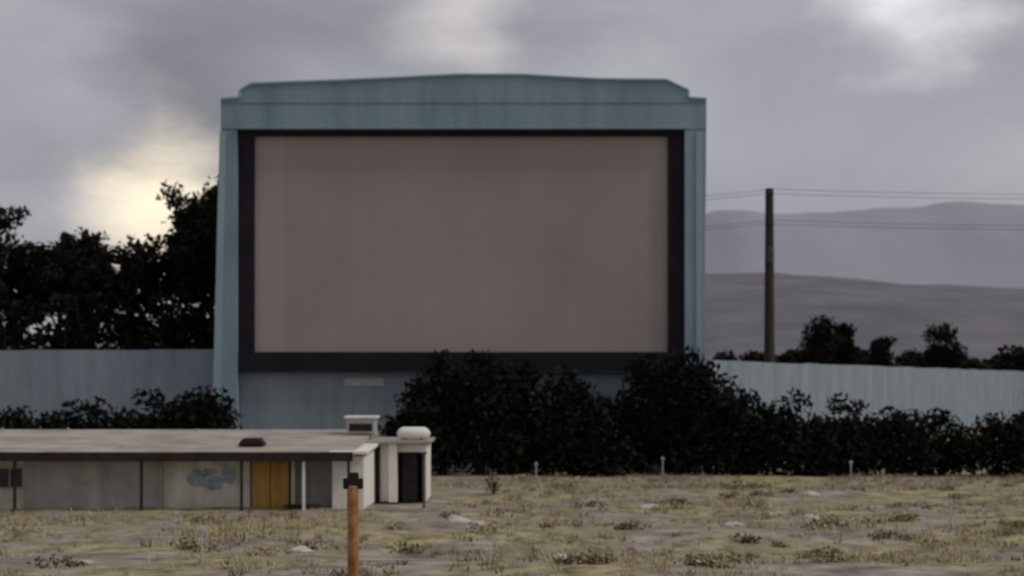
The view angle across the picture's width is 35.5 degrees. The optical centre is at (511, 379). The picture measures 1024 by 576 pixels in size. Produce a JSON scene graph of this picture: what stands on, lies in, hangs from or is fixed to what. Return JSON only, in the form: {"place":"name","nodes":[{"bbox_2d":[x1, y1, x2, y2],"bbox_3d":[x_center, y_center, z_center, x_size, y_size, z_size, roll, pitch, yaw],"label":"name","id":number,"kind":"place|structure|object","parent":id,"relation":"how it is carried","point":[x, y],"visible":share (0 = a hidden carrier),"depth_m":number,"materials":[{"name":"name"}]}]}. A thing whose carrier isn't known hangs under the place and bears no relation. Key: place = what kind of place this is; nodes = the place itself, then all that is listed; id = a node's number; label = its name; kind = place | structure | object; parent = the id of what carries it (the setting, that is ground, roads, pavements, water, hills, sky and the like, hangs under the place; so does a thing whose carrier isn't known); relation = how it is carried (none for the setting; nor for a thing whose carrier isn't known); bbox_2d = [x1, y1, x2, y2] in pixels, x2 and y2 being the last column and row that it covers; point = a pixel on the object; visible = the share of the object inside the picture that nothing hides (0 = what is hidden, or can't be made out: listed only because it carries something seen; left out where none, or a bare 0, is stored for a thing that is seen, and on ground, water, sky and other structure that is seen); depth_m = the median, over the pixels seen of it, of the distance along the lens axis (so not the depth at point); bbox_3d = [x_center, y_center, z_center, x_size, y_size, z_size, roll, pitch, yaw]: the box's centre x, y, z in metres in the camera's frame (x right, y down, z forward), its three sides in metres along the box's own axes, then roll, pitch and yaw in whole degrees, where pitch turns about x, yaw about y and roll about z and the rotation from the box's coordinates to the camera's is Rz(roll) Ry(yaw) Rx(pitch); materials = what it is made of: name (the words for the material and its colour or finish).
{"place":"outdoors","nodes":[
{"label":"outdoors","id":0,"kind":"place"},
{"bbox_2d":[388,444,397,501],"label":"annex pier","id":1,"kind":"structure","parent":0,"point":[392,472],"depth_m":75.35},
{"bbox_2d":[402,453,416,500],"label":"annex door","id":2,"kind":"structure","parent":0,"point":[409,476],"depth_m":75.86,"materials":[{"name":"metal"}]},
{"bbox_2d":[398,444,426,451],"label":"annex lintel","id":3,"kind":"structure","parent":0,"point":[412,447],"depth_m":75.80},
{"bbox_2d":[0,420,1023,575],"bbox_3d":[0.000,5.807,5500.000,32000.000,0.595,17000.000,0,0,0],"label":"ground","id":4,"kind":"structure","parent":0,"point":[120,548],"depth_m":58.78,"materials":[{"name":"plant"}]},
{"bbox_2d":[0,258,28,349],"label":"bush","id":5,"kind":"object","parent":4,"relation":"on","point":[6,331],"visible":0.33,"depth_m":106.55,"materials":[{"name":"green plant"}]},
{"bbox_2d":[13,461,16,512],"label":"porch post","id":6,"kind":"object","parent":4,"relation":"on","point":[14,486],"visible":1,"depth_m":69.45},
{"bbox_2d":[0,405,52,429],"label":"bush","id":7,"kind":"object","parent":4,"relation":"on","point":[18,422],"visible":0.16,"depth_m":90.77,"materials":[{"name":"green plant"}]},
{"bbox_2d":[6,263,95,349],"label":"bush","id":8,"kind":"object","parent":4,"relation":"on","point":[57,341],"visible":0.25,"depth_m":106.79,"materials":[{"name":"green plant"}]},
{"bbox_2d":[0,204,130,337],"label":"cottonwood tree","id":9,"kind":"object","parent":4,"relation":"on","point":[91,243],"visible":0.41,"depth_m":112.27,"materials":[{"name":"green plant"}]},
{"bbox_2d":[1,227,143,349],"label":"cottonwood tree","id":10,"kind":"object","parent":4,"relation":"on","point":[86,279],"visible":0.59,"depth_m":111.04,"materials":[{"name":"green plant"}]},
{"bbox_2d":[34,396,121,429],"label":"bush","id":11,"kind":"object","parent":4,"relation":"on","point":[57,422],"visible":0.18,"depth_m":89.65,"materials":[{"name":"green plant"}]},
{"bbox_2d":[77,560,93,564],"bbox_3d":[-13.332,5.766,50.032,0.549,0.222,0.463,0,0,29],"label":"rock","id":12,"kind":"object","parent":4,"relation":"on","point":[88,561],"visible":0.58,"depth_m":49.96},
{"bbox_2d":[54,247,142,349],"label":"bush","id":13,"kind":"object","parent":4,"relation":"on","point":[97,317],"visible":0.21,"depth_m":107.62,"materials":[{"name":"green plant"}]},
{"bbox_2d":[0,349,213,429],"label":"perimeter wall","id":14,"kind":"structure","parent":4,"relation":"on","point":[43,381],"depth_m":100.89,"materials":[{"name":"metal"}]},
{"bbox_2d":[0,461,249,508],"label":"front wall","id":15,"kind":"structure","parent":4,"relation":"on","point":[179,491],"depth_m":70.60,"materials":[{"name":"beige paint"}]},
{"bbox_2d":[0,466,23,488],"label":"window frame","id":16,"kind":"object","parent":15,"relation":"attached to","point":[11,467],"visible":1,"depth_m":70.53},
{"bbox_2d":[0,469,8,486],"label":"window glass","id":17,"kind":"object","parent":16,"relation":"attached to","point":[4,477],"visible":1,"depth_m":70.51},
{"bbox_2d":[10,469,21,486],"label":"window glass","id":18,"kind":"object","parent":16,"relation":"attached to","point":[19,477],"visible":0.71,"depth_m":70.51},
{"bbox_2d":[24,461,162,508],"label":"grey front wall","id":19,"kind":"structure","parent":15,"relation":"attached to","point":[84,484],"depth_m":70.50,"materials":[{"name":"paint"}]},
{"bbox_2d":[186,468,205,486],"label":"mural paint","id":20,"kind":"object","parent":15,"relation":"attached to","point":[196,477],"visible":1,"depth_m":70.59,"materials":[{"name":"paint"}]},
{"bbox_2d":[202,468,217,476],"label":"mural paint","id":21,"kind":"object","parent":15,"relation":"attached to","point":[207,472],"visible":1,"depth_m":70.59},
{"bbox_2d":[202,476,222,490],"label":"mural paint","id":22,"kind":"object","parent":15,"relation":"attached to","point":[213,483],"visible":1,"depth_m":70.59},
{"bbox_2d":[221,464,236,484],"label":"mural paint","id":23,"kind":"object","parent":15,"relation":"attached to","point":[228,473],"visible":1,"depth_m":70.59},
{"bbox_2d":[250,461,290,507],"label":"door frame","id":24,"kind":"object","parent":15,"relation":"attached to","point":[270,483],"visible":0.11,"depth_m":70.55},
{"bbox_2d":[252,461,269,508],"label":"mustard door","id":25,"kind":"structure","parent":24,"relation":"attached to","point":[261,486],"depth_m":70.46,"materials":[{"name":"paint"}]},
{"bbox_2d":[254,463,266,483],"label":"door panel","id":26,"kind":"structure","parent":25,"relation":"attached to","point":[260,473],"depth_m":70.43,"materials":[{"name":"yellow paint"}]},
{"bbox_2d":[254,489,266,505],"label":"door panel","id":27,"kind":"object","parent":25,"relation":"attached to","point":[260,497],"depth_m":70.43,"materials":[{"name":"yellow paint"}]},
{"bbox_2d":[271,461,288,508],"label":"mustard door","id":28,"kind":"structure","parent":24,"relation":"attached to","point":[280,486],"depth_m":70.46,"materials":[{"name":"paint"}]},
{"bbox_2d":[273,463,285,483],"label":"door panel","id":29,"kind":"structure","parent":28,"relation":"attached to","point":[279,473],"depth_m":70.43,"materials":[{"name":"yellow paint"}]},
{"bbox_2d":[273,489,285,505],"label":"door panel","id":30,"kind":"object","parent":28,"relation":"attached to","point":[279,497],"depth_m":70.43,"materials":[{"name":"yellow paint"}]},
{"bbox_2d":[140,461,142,510],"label":"porch post","id":31,"kind":"object","parent":4,"relation":"on","point":[141,485],"visible":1,"depth_m":69.45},
{"bbox_2d":[103,240,184,349],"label":"bush","id":32,"kind":"object","parent":4,"relation":"on","point":[141,317],"visible":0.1,"depth_m":107.44,"materials":[{"name":"green plant"}]},
{"bbox_2d":[110,387,179,429],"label":"bush","id":33,"kind":"object","parent":4,"relation":"on","point":[129,421],"visible":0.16,"depth_m":90.22,"materials":[{"name":"green plant"}]},
{"bbox_2d":[110,221,216,326],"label":"cottonwood tree","id":34,"kind":"object","parent":4,"relation":"on","point":[150,271],"visible":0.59,"depth_m":107.20,"materials":[{"name":"green plant"}]},
{"bbox_2d":[123,243,215,349],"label":"bush","id":35,"kind":"object","parent":4,"relation":"on","point":[154,330],"visible":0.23,"depth_m":105.52,"materials":[{"name":"green plant"}]},
{"bbox_2d":[172,511,177,542],"bbox_3d":[-12.000,5.461,57.000,0.190,1.544,0.174,0,0,-41],"label":"speaker post","id":36,"kind":"object","parent":4,"relation":"on","point":[174,513],"visible":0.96,"depth_m":56.97,"materials":[{"name":"metal"}]},
{"bbox_2d":[155,174,218,305],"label":"cottonwood tree","id":37,"kind":"object","parent":4,"relation":"on","point":[200,211],"visible":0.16,"depth_m":107.69,"materials":[{"name":"green plant"}]},
{"bbox_2d":[160,220,216,348],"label":"bush","id":38,"kind":"object","parent":4,"relation":"on","point":[188,331],"visible":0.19,"depth_m":105.82,"materials":[{"name":"green plant"}]},
{"bbox_2d":[159,385,242,429],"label":"bush","id":39,"kind":"object","parent":4,"relation":"on","point":[206,412],"visible":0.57,"depth_m":88.94,"materials":[{"name":"green plant"}]},
{"bbox_2d":[198,527,204,564],"bbox_3d":[-9.600,5.358,49.500,0.190,1.544,0.174,0,0,-41],"label":"speaker post","id":40,"kind":"object","parent":4,"relation":"on","point":[201,531],"visible":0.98,"depth_m":49.47,"materials":[{"name":"metal"}]},
{"bbox_2d":[240,461,242,510],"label":"porch post","id":41,"kind":"object","parent":4,"relation":"on","point":[241,485],"visible":0.95,"depth_m":69.45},
{"bbox_2d":[291,461,296,503],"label":"wall","id":42,"kind":"structure","parent":4,"relation":"on","point":[293,482],"depth_m":70.62,"materials":[{"name":"beige paint"}]},
{"bbox_2d":[283,504,319,509],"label":"wooden crate","id":43,"kind":"object","parent":4,"relation":"on","point":[299,506],"visible":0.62,"depth_m":69.97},
{"bbox_2d":[289,545,313,552],"bbox_3d":[-7.172,5.849,54.497,0.875,0.397,0.560,0,0,0],"label":"rock","id":44,"kind":"object","parent":4,"relation":"on","point":[300,549],"visible":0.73,"depth_m":54.30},
{"bbox_2d":[302,461,304,509],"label":"porch post","id":45,"kind":"object","parent":4,"relation":"on","point":[303,485],"visible":0.76,"depth_m":69.45,"materials":[{"name":"white paint"}]},
{"bbox_2d":[297,461,331,506],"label":"front wall","id":46,"kind":"structure","parent":4,"relation":"on","point":[318,482],"depth_m":71.50,"materials":[{"name":"grey paint"}]},
{"bbox_2d":[332,456,359,508],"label":"white front wall","id":47,"kind":"structure","parent":4,"relation":"on","point":[339,492],"depth_m":70.30,"materials":[{"name":"paint"}]},
{"bbox_2d":[347,461,349,510],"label":"porch post","id":48,"kind":"object","parent":4,"relation":"on","point":[348,466],"visible":0.45,"depth_m":69.45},
{"bbox_2d":[343,472,362,575],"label":"speaker post","id":49,"kind":"object","parent":4,"relation":"on","point":[352,482],"visible":1,"depth_m":44.38,"materials":[{"name":"brown paint"}]},
{"bbox_2d":[353,432,377,455],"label":"back wall","id":50,"kind":"structure","parent":4,"relation":"on","point":[375,435],"depth_m":79.70,"materials":[{"name":"beige paint"}]},
{"bbox_2d":[0,430,371,454],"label":"roof deck","id":51,"kind":"structure","parent":50,"relation":"on","point":[158,440],"depth_m":74.64,"materials":[{"name":"concrete"}]},
{"bbox_2d":[1,428,197,447],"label":"vent pipes","id":52,"kind":"object","parent":51,"relation":"on","point":[122,445],"visible":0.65,"depth_m":78.43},
{"bbox_2d":[0,452,352,460],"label":"roof fascia","id":53,"kind":"structure","parent":51,"relation":"attached to","point":[176,456],"depth_m":69.32,"materials":[{"name":"wood"}]},
{"bbox_2d":[240,445,263,446],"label":"roof vent curb","id":54,"kind":"structure","parent":51,"relation":"on","point":[251,445],"depth_m":71.70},
{"bbox_2d":[238,438,266,444],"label":"roof vent hood","id":55,"kind":"object","parent":54,"relation":"on","point":[252,441],"visible":1,"depth_m":71.60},
{"bbox_2d":[328,443,378,453],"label":"white wing roof","id":56,"kind":"structure","parent":51,"relation":"on","point":[365,448],"depth_m":70.87,"materials":[{"name":"paint"}]},
{"bbox_2d":[346,419,376,433],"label":"evaporative cooler","id":57,"kind":"object","parent":51,"relation":"on","point":[373,422],"visible":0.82,"depth_m":77.20,"materials":[{"name":"metal"}]},
{"bbox_2d":[349,424,371,430],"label":"cooler louvres","id":58,"kind":"object","parent":57,"relation":"attached to","point":[360,427],"visible":1,"depth_m":77.13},
{"bbox_2d":[344,415,379,418],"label":"cooler lid","id":59,"kind":"object","parent":57,"relation":"on","point":[361,416],"visible":1,"depth_m":77.11,"materials":[{"name":"white paint"}]},
{"bbox_2d":[360,451,374,508],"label":"end wall","id":60,"kind":"structure","parent":4,"relation":"on","point":[367,475],"depth_m":71.97,"materials":[{"name":"white paint"}]},
{"bbox_2d":[398,452,399,494],"bbox_3d":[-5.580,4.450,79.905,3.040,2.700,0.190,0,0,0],"label":"door frame","id":61,"kind":"object","parent":4,"relation":"on","point":[398,473],"visible":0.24,"depth_m":79.81,"materials":[{"name":"white paint"}]},
{"bbox_2d":[365,437,434,443],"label":"annex roof","id":62,"kind":"structure","parent":4,"relation":"on","point":[391,440],"depth_m":75.69,"materials":[{"name":"concrete"}]},
{"bbox_2d":[362,444,387,501],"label":"annex front","id":63,"kind":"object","parent":62,"relation":"attached to","point":[383,472],"visible":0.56,"depth_m":75.80,"materials":[{"name":"white paint"}]},
{"bbox_2d":[375,445,379,501],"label":"annex downspout","id":64,"kind":"object","parent":63,"relation":"attached to","point":[377,474],"visible":0.77,"depth_m":75.64,"materials":[{"name":"metal"}]},
{"bbox_2d":[400,452,422,498],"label":"annex interior","id":65,"kind":"object","parent":62,"relation":"in","point":[419,476],"visible":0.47,"depth_m":77.20,"materials":[{"name":"black"}]},
{"bbox_2d":[397,427,429,439],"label":"water tank","id":66,"kind":"object","parent":62,"relation":"on","point":[412,433],"visible":1,"depth_m":76.13,"materials":[{"name":"white paint"}]},
{"bbox_2d":[377,378,459,475],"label":"bush","id":67,"kind":"object","parent":4,"relation":"on","point":[414,412],"visible":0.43,"depth_m":94.70,"materials":[{"name":"green plant"}]},
{"bbox_2d":[421,452,426,509],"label":"steel post","id":68,"kind":"object","parent":4,"relation":"on","point":[423,454],"visible":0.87,"depth_m":69.95,"materials":[{"name":"metal"}]},
{"bbox_2d":[425,444,430,500],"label":"annex side","id":69,"kind":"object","parent":4,"relation":"on","point":[427,475],"visible":0.7,"depth_m":77.61,"materials":[{"name":"white paint"}]},
{"bbox_2d":[406,349,481,475],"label":"bush","id":70,"kind":"object","parent":4,"relation":"on","point":[432,377],"visible":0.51,"depth_m":95.86,"materials":[{"name":"green plant"}]},
{"bbox_2d":[447,515,470,521],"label":"rock","id":71,"kind":"object","parent":4,"relation":"on","point":[454,518],"visible":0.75,"depth_m":65.83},
{"bbox_2d":[213,73,706,471],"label":"drive in movie screen","id":72,"kind":"object","parent":4,"relation":"on","point":[380,240],"visible":0.74,"depth_m":100.20,"materials":[{"name":"teal paint"}]},
{"bbox_2d":[471,521,483,523],"bbox_3d":[-1.393,5.803,64.206,0.596,0.231,0.431,0,0,0],"label":"rock","id":73,"kind":"object","parent":4,"relation":"on","point":[479,522],"visible":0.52,"depth_m":64.08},
{"bbox_2d":[432,347,533,474],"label":"bush","id":74,"kind":"object","parent":4,"relation":"on","point":[474,392],"visible":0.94,"depth_m":95.21,"materials":[{"name":"green plant"}]},
{"bbox_2d":[484,476,502,494],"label":"tumbleweed","id":75,"kind":"object","parent":4,"relation":"on","point":[493,488],"visible":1,"depth_m":80.41,"materials":[{"name":"brown plant"}]},
{"bbox_2d":[0,468,1023,575],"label":"scrub brush","id":76,"kind":"object","parent":4,"relation":"on","point":[593,558],"visible":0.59,"depth_m":59.55,"materials":[{"name":"plant"}]},
{"bbox_2d":[478,357,571,474],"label":"bush","id":77,"kind":"object","parent":4,"relation":"on","point":[532,403],"visible":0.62,"depth_m":95.91,"materials":[{"name":"green plant"}]},
{"bbox_2d":[534,462,537,477],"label":"speaker post","id":78,"kind":"object","parent":4,"relation":"on","point":[535,463],"visible":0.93,"depth_m":92.97,"materials":[{"name":"metal"}]},
{"bbox_2d":[551,553,566,557],"bbox_3d":[1.622,5.959,53.503,0.618,0.272,0.470,0,0,0],"label":"rock","id":79,"kind":"object","parent":4,"relation":"on","point":[560,555],"visible":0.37,"depth_m":53.38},
{"bbox_2d":[521,364,607,475],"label":"bush","id":80,"kind":"object","parent":4,"relation":"on","point":[579,395],"visible":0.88,"depth_m":95.23,"materials":[{"name":"green plant"}]},
{"bbox_2d":[580,499,585,525],"bbox_3d":[2.800,5.444,63.000,0.190,1.444,0.174,0,0,-41],"label":"speaker post","id":81,"kind":"object","parent":4,"relation":"on","point":[583,501],"visible":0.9,"depth_m":62.97,"materials":[{"name":"metal"}]},
{"bbox_2d":[561,396,651,476],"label":"bush","id":82,"kind":"object","parent":4,"relation":"on","point":[608,450],"visible":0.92,"depth_m":94.44,"materials":[{"name":"green plant"}]},
{"bbox_2d":[606,352,682,473],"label":"bush","id":83,"kind":"object","parent":4,"relation":"on","point":[631,413],"visible":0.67,"depth_m":95.80,"materials":[{"name":"green plant"}]},
{"bbox_2d":[638,504,658,508],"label":"rock","id":84,"kind":"object","parent":4,"relation":"on","point":[646,506],"visible":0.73,"depth_m":71.35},
{"bbox_2d":[638,345,726,474],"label":"bush","id":85,"kind":"object","parent":4,"relation":"on","point":[674,404],"visible":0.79,"depth_m":95.12,"materials":[{"name":"green plant"}]},
{"bbox_2d":[663,370,749,474],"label":"bush","id":86,"kind":"object","parent":4,"relation":"on","point":[721,438],"visible":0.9,"depth_m":94.73,"materials":[{"name":"green plant"}]},
{"bbox_2d":[723,521,743,526],"bbox_3d":[8.611,5.676,62.025,0.854,0.319,0.526,0,0,0],"label":"rock","id":87,"kind":"object","parent":4,"relation":"on","point":[732,524],"visible":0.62,"depth_m":61.82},
{"bbox_2d":[704,389,808,475],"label":"bush","id":88,"kind":"object","parent":4,"relation":"on","point":[749,464],"visible":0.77,"depth_m":94.86,"materials":[{"name":"green plant"}]},
{"bbox_2d":[764,188,774,362],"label":"utility pole","id":89,"kind":"object","parent":4,"relation":"on","point":[769,341],"visible":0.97,"depth_m":114.72,"materials":[{"name":"brown wood"}]},
{"bbox_2d":[706,189,1023,229],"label":"power lines","id":90,"kind":"object","parent":89,"relation":"attached to","point":[868,196],"visible":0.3,"depth_m":114.11,"materials":[{"name":"metal"}]},
{"bbox_2d":[744,387,856,476],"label":"bush","id":91,"kind":"object","parent":4,"relation":"on","point":[792,457],"visible":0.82,"depth_m":94.72,"materials":[{"name":"green plant"}]},
{"bbox_2d":[802,514,818,518],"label":"rock","id":92,"kind":"object","parent":4,"relation":"on","point":[811,516],"visible":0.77,"depth_m":66.85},
{"bbox_2d":[802,490,819,495],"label":"rock","id":93,"kind":"object","parent":4,"relation":"on","point":[810,493],"visible":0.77,"depth_m":79.87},
{"bbox_2d":[794,314,838,364],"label":"elm tree","id":94,"kind":"object","parent":4,"relation":"on","point":[822,340],"visible":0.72,"depth_m":198.76,"materials":[{"name":"green plant"}]},
{"bbox_2d":[829,322,858,364],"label":"elm tree","id":95,"kind":"object","parent":4,"relation":"on","point":[845,352],"visible":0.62,"depth_m":201.24,"materials":[{"name":"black plant"}]},
{"bbox_2d":[800,392,888,475],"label":"bush","id":96,"kind":"object","parent":4,"relation":"on","point":[845,428],"visible":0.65,"depth_m":95.01,"materials":[{"name":"green plant"}]},
{"bbox_2d":[849,461,852,476],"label":"speaker post","id":97,"kind":"object","parent":4,"relation":"on","point":[850,462],"visible":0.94,"depth_m":92.98,"materials":[{"name":"metal"}]},
{"bbox_2d":[705,344,1023,371],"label":"distant tree row","id":98,"kind":"object","parent":4,"relation":"on","point":[1007,361],"visible":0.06,"depth_m":248.39,"materials":[{"name":"green plant"}]},
{"bbox_2d":[706,360,1023,449],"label":"perimeter wall","id":99,"kind":"structure","parent":4,"relation":"on","point":[965,396],"depth_m":149.42,"materials":[{"name":"metal"}]},
{"bbox_2d":[865,335,897,366],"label":"elm tree","id":100,"kind":"object","parent":4,"relation":"on","point":[880,353],"visible":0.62,"depth_m":199.21,"materials":[{"name":"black plant"}]},
{"bbox_2d":[841,405,940,475],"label":"bush","id":101,"kind":"object","parent":4,"relation":"on","point":[895,444],"visible":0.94,"depth_m":94.50,"materials":[{"name":"green plant"}]},
{"bbox_2d":[894,407,981,475],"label":"bush","id":102,"kind":"object","parent":4,"relation":"on","point":[939,436],"visible":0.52,"depth_m":95.37,"materials":[{"name":"green plant"}]},
{"bbox_2d":[921,322,967,368],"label":"elm tree","id":103,"kind":"object","parent":4,"relation":"on","point":[942,355],"visible":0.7,"depth_m":204.17,"materials":[{"name":"green plant"}]},
{"bbox_2d":[948,500,953,524],"bbox_3d":[17.000,5.410,62.000,0.190,1.444,0.174,0,0,-41],"label":"speaker post","id":104,"kind":"object","parent":4,"relation":"on","point":[950,502],"visible":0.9,"depth_m":61.97,"materials":[{"name":"metal"}]},
{"bbox_2d":[944,410,1023,476],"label":"bush","id":105,"kind":"object","parent":4,"relation":"on","point":[986,452],"visible":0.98,"depth_m":94.86,"materials":[{"name":"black plant"}]},
{"bbox_2d":[1003,410,1023,473],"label":"bush","id":106,"kind":"object","parent":4,"relation":"on","point":[1015,457],"visible":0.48,"depth_m":94.92,"materials":[{"name":"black plant"}]},
{"bbox_2d":[0,0,1023,335],"label":"sky","id":107,"kind":"structure","parent":0,"point":[103,102],"materials":[{"name":"grey"}]},
{"bbox_2d":[7,273,1023,363],"bbox_3d":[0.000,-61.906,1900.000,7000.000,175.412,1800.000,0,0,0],"label":"hills","id":108,"kind":"structure","parent":0,"point":[987,321],"depth_m":1541.89,"materials":[{"name":"grey"}]},
{"bbox_2d":[705,201,1023,287],"bbox_3d":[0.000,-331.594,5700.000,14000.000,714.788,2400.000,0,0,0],"label":"mountain range","id":109,"kind":"structure","parent":0,"point":[965,250],"depth_m":5564.78,"materials":[{"name":"stone"}]}
]}

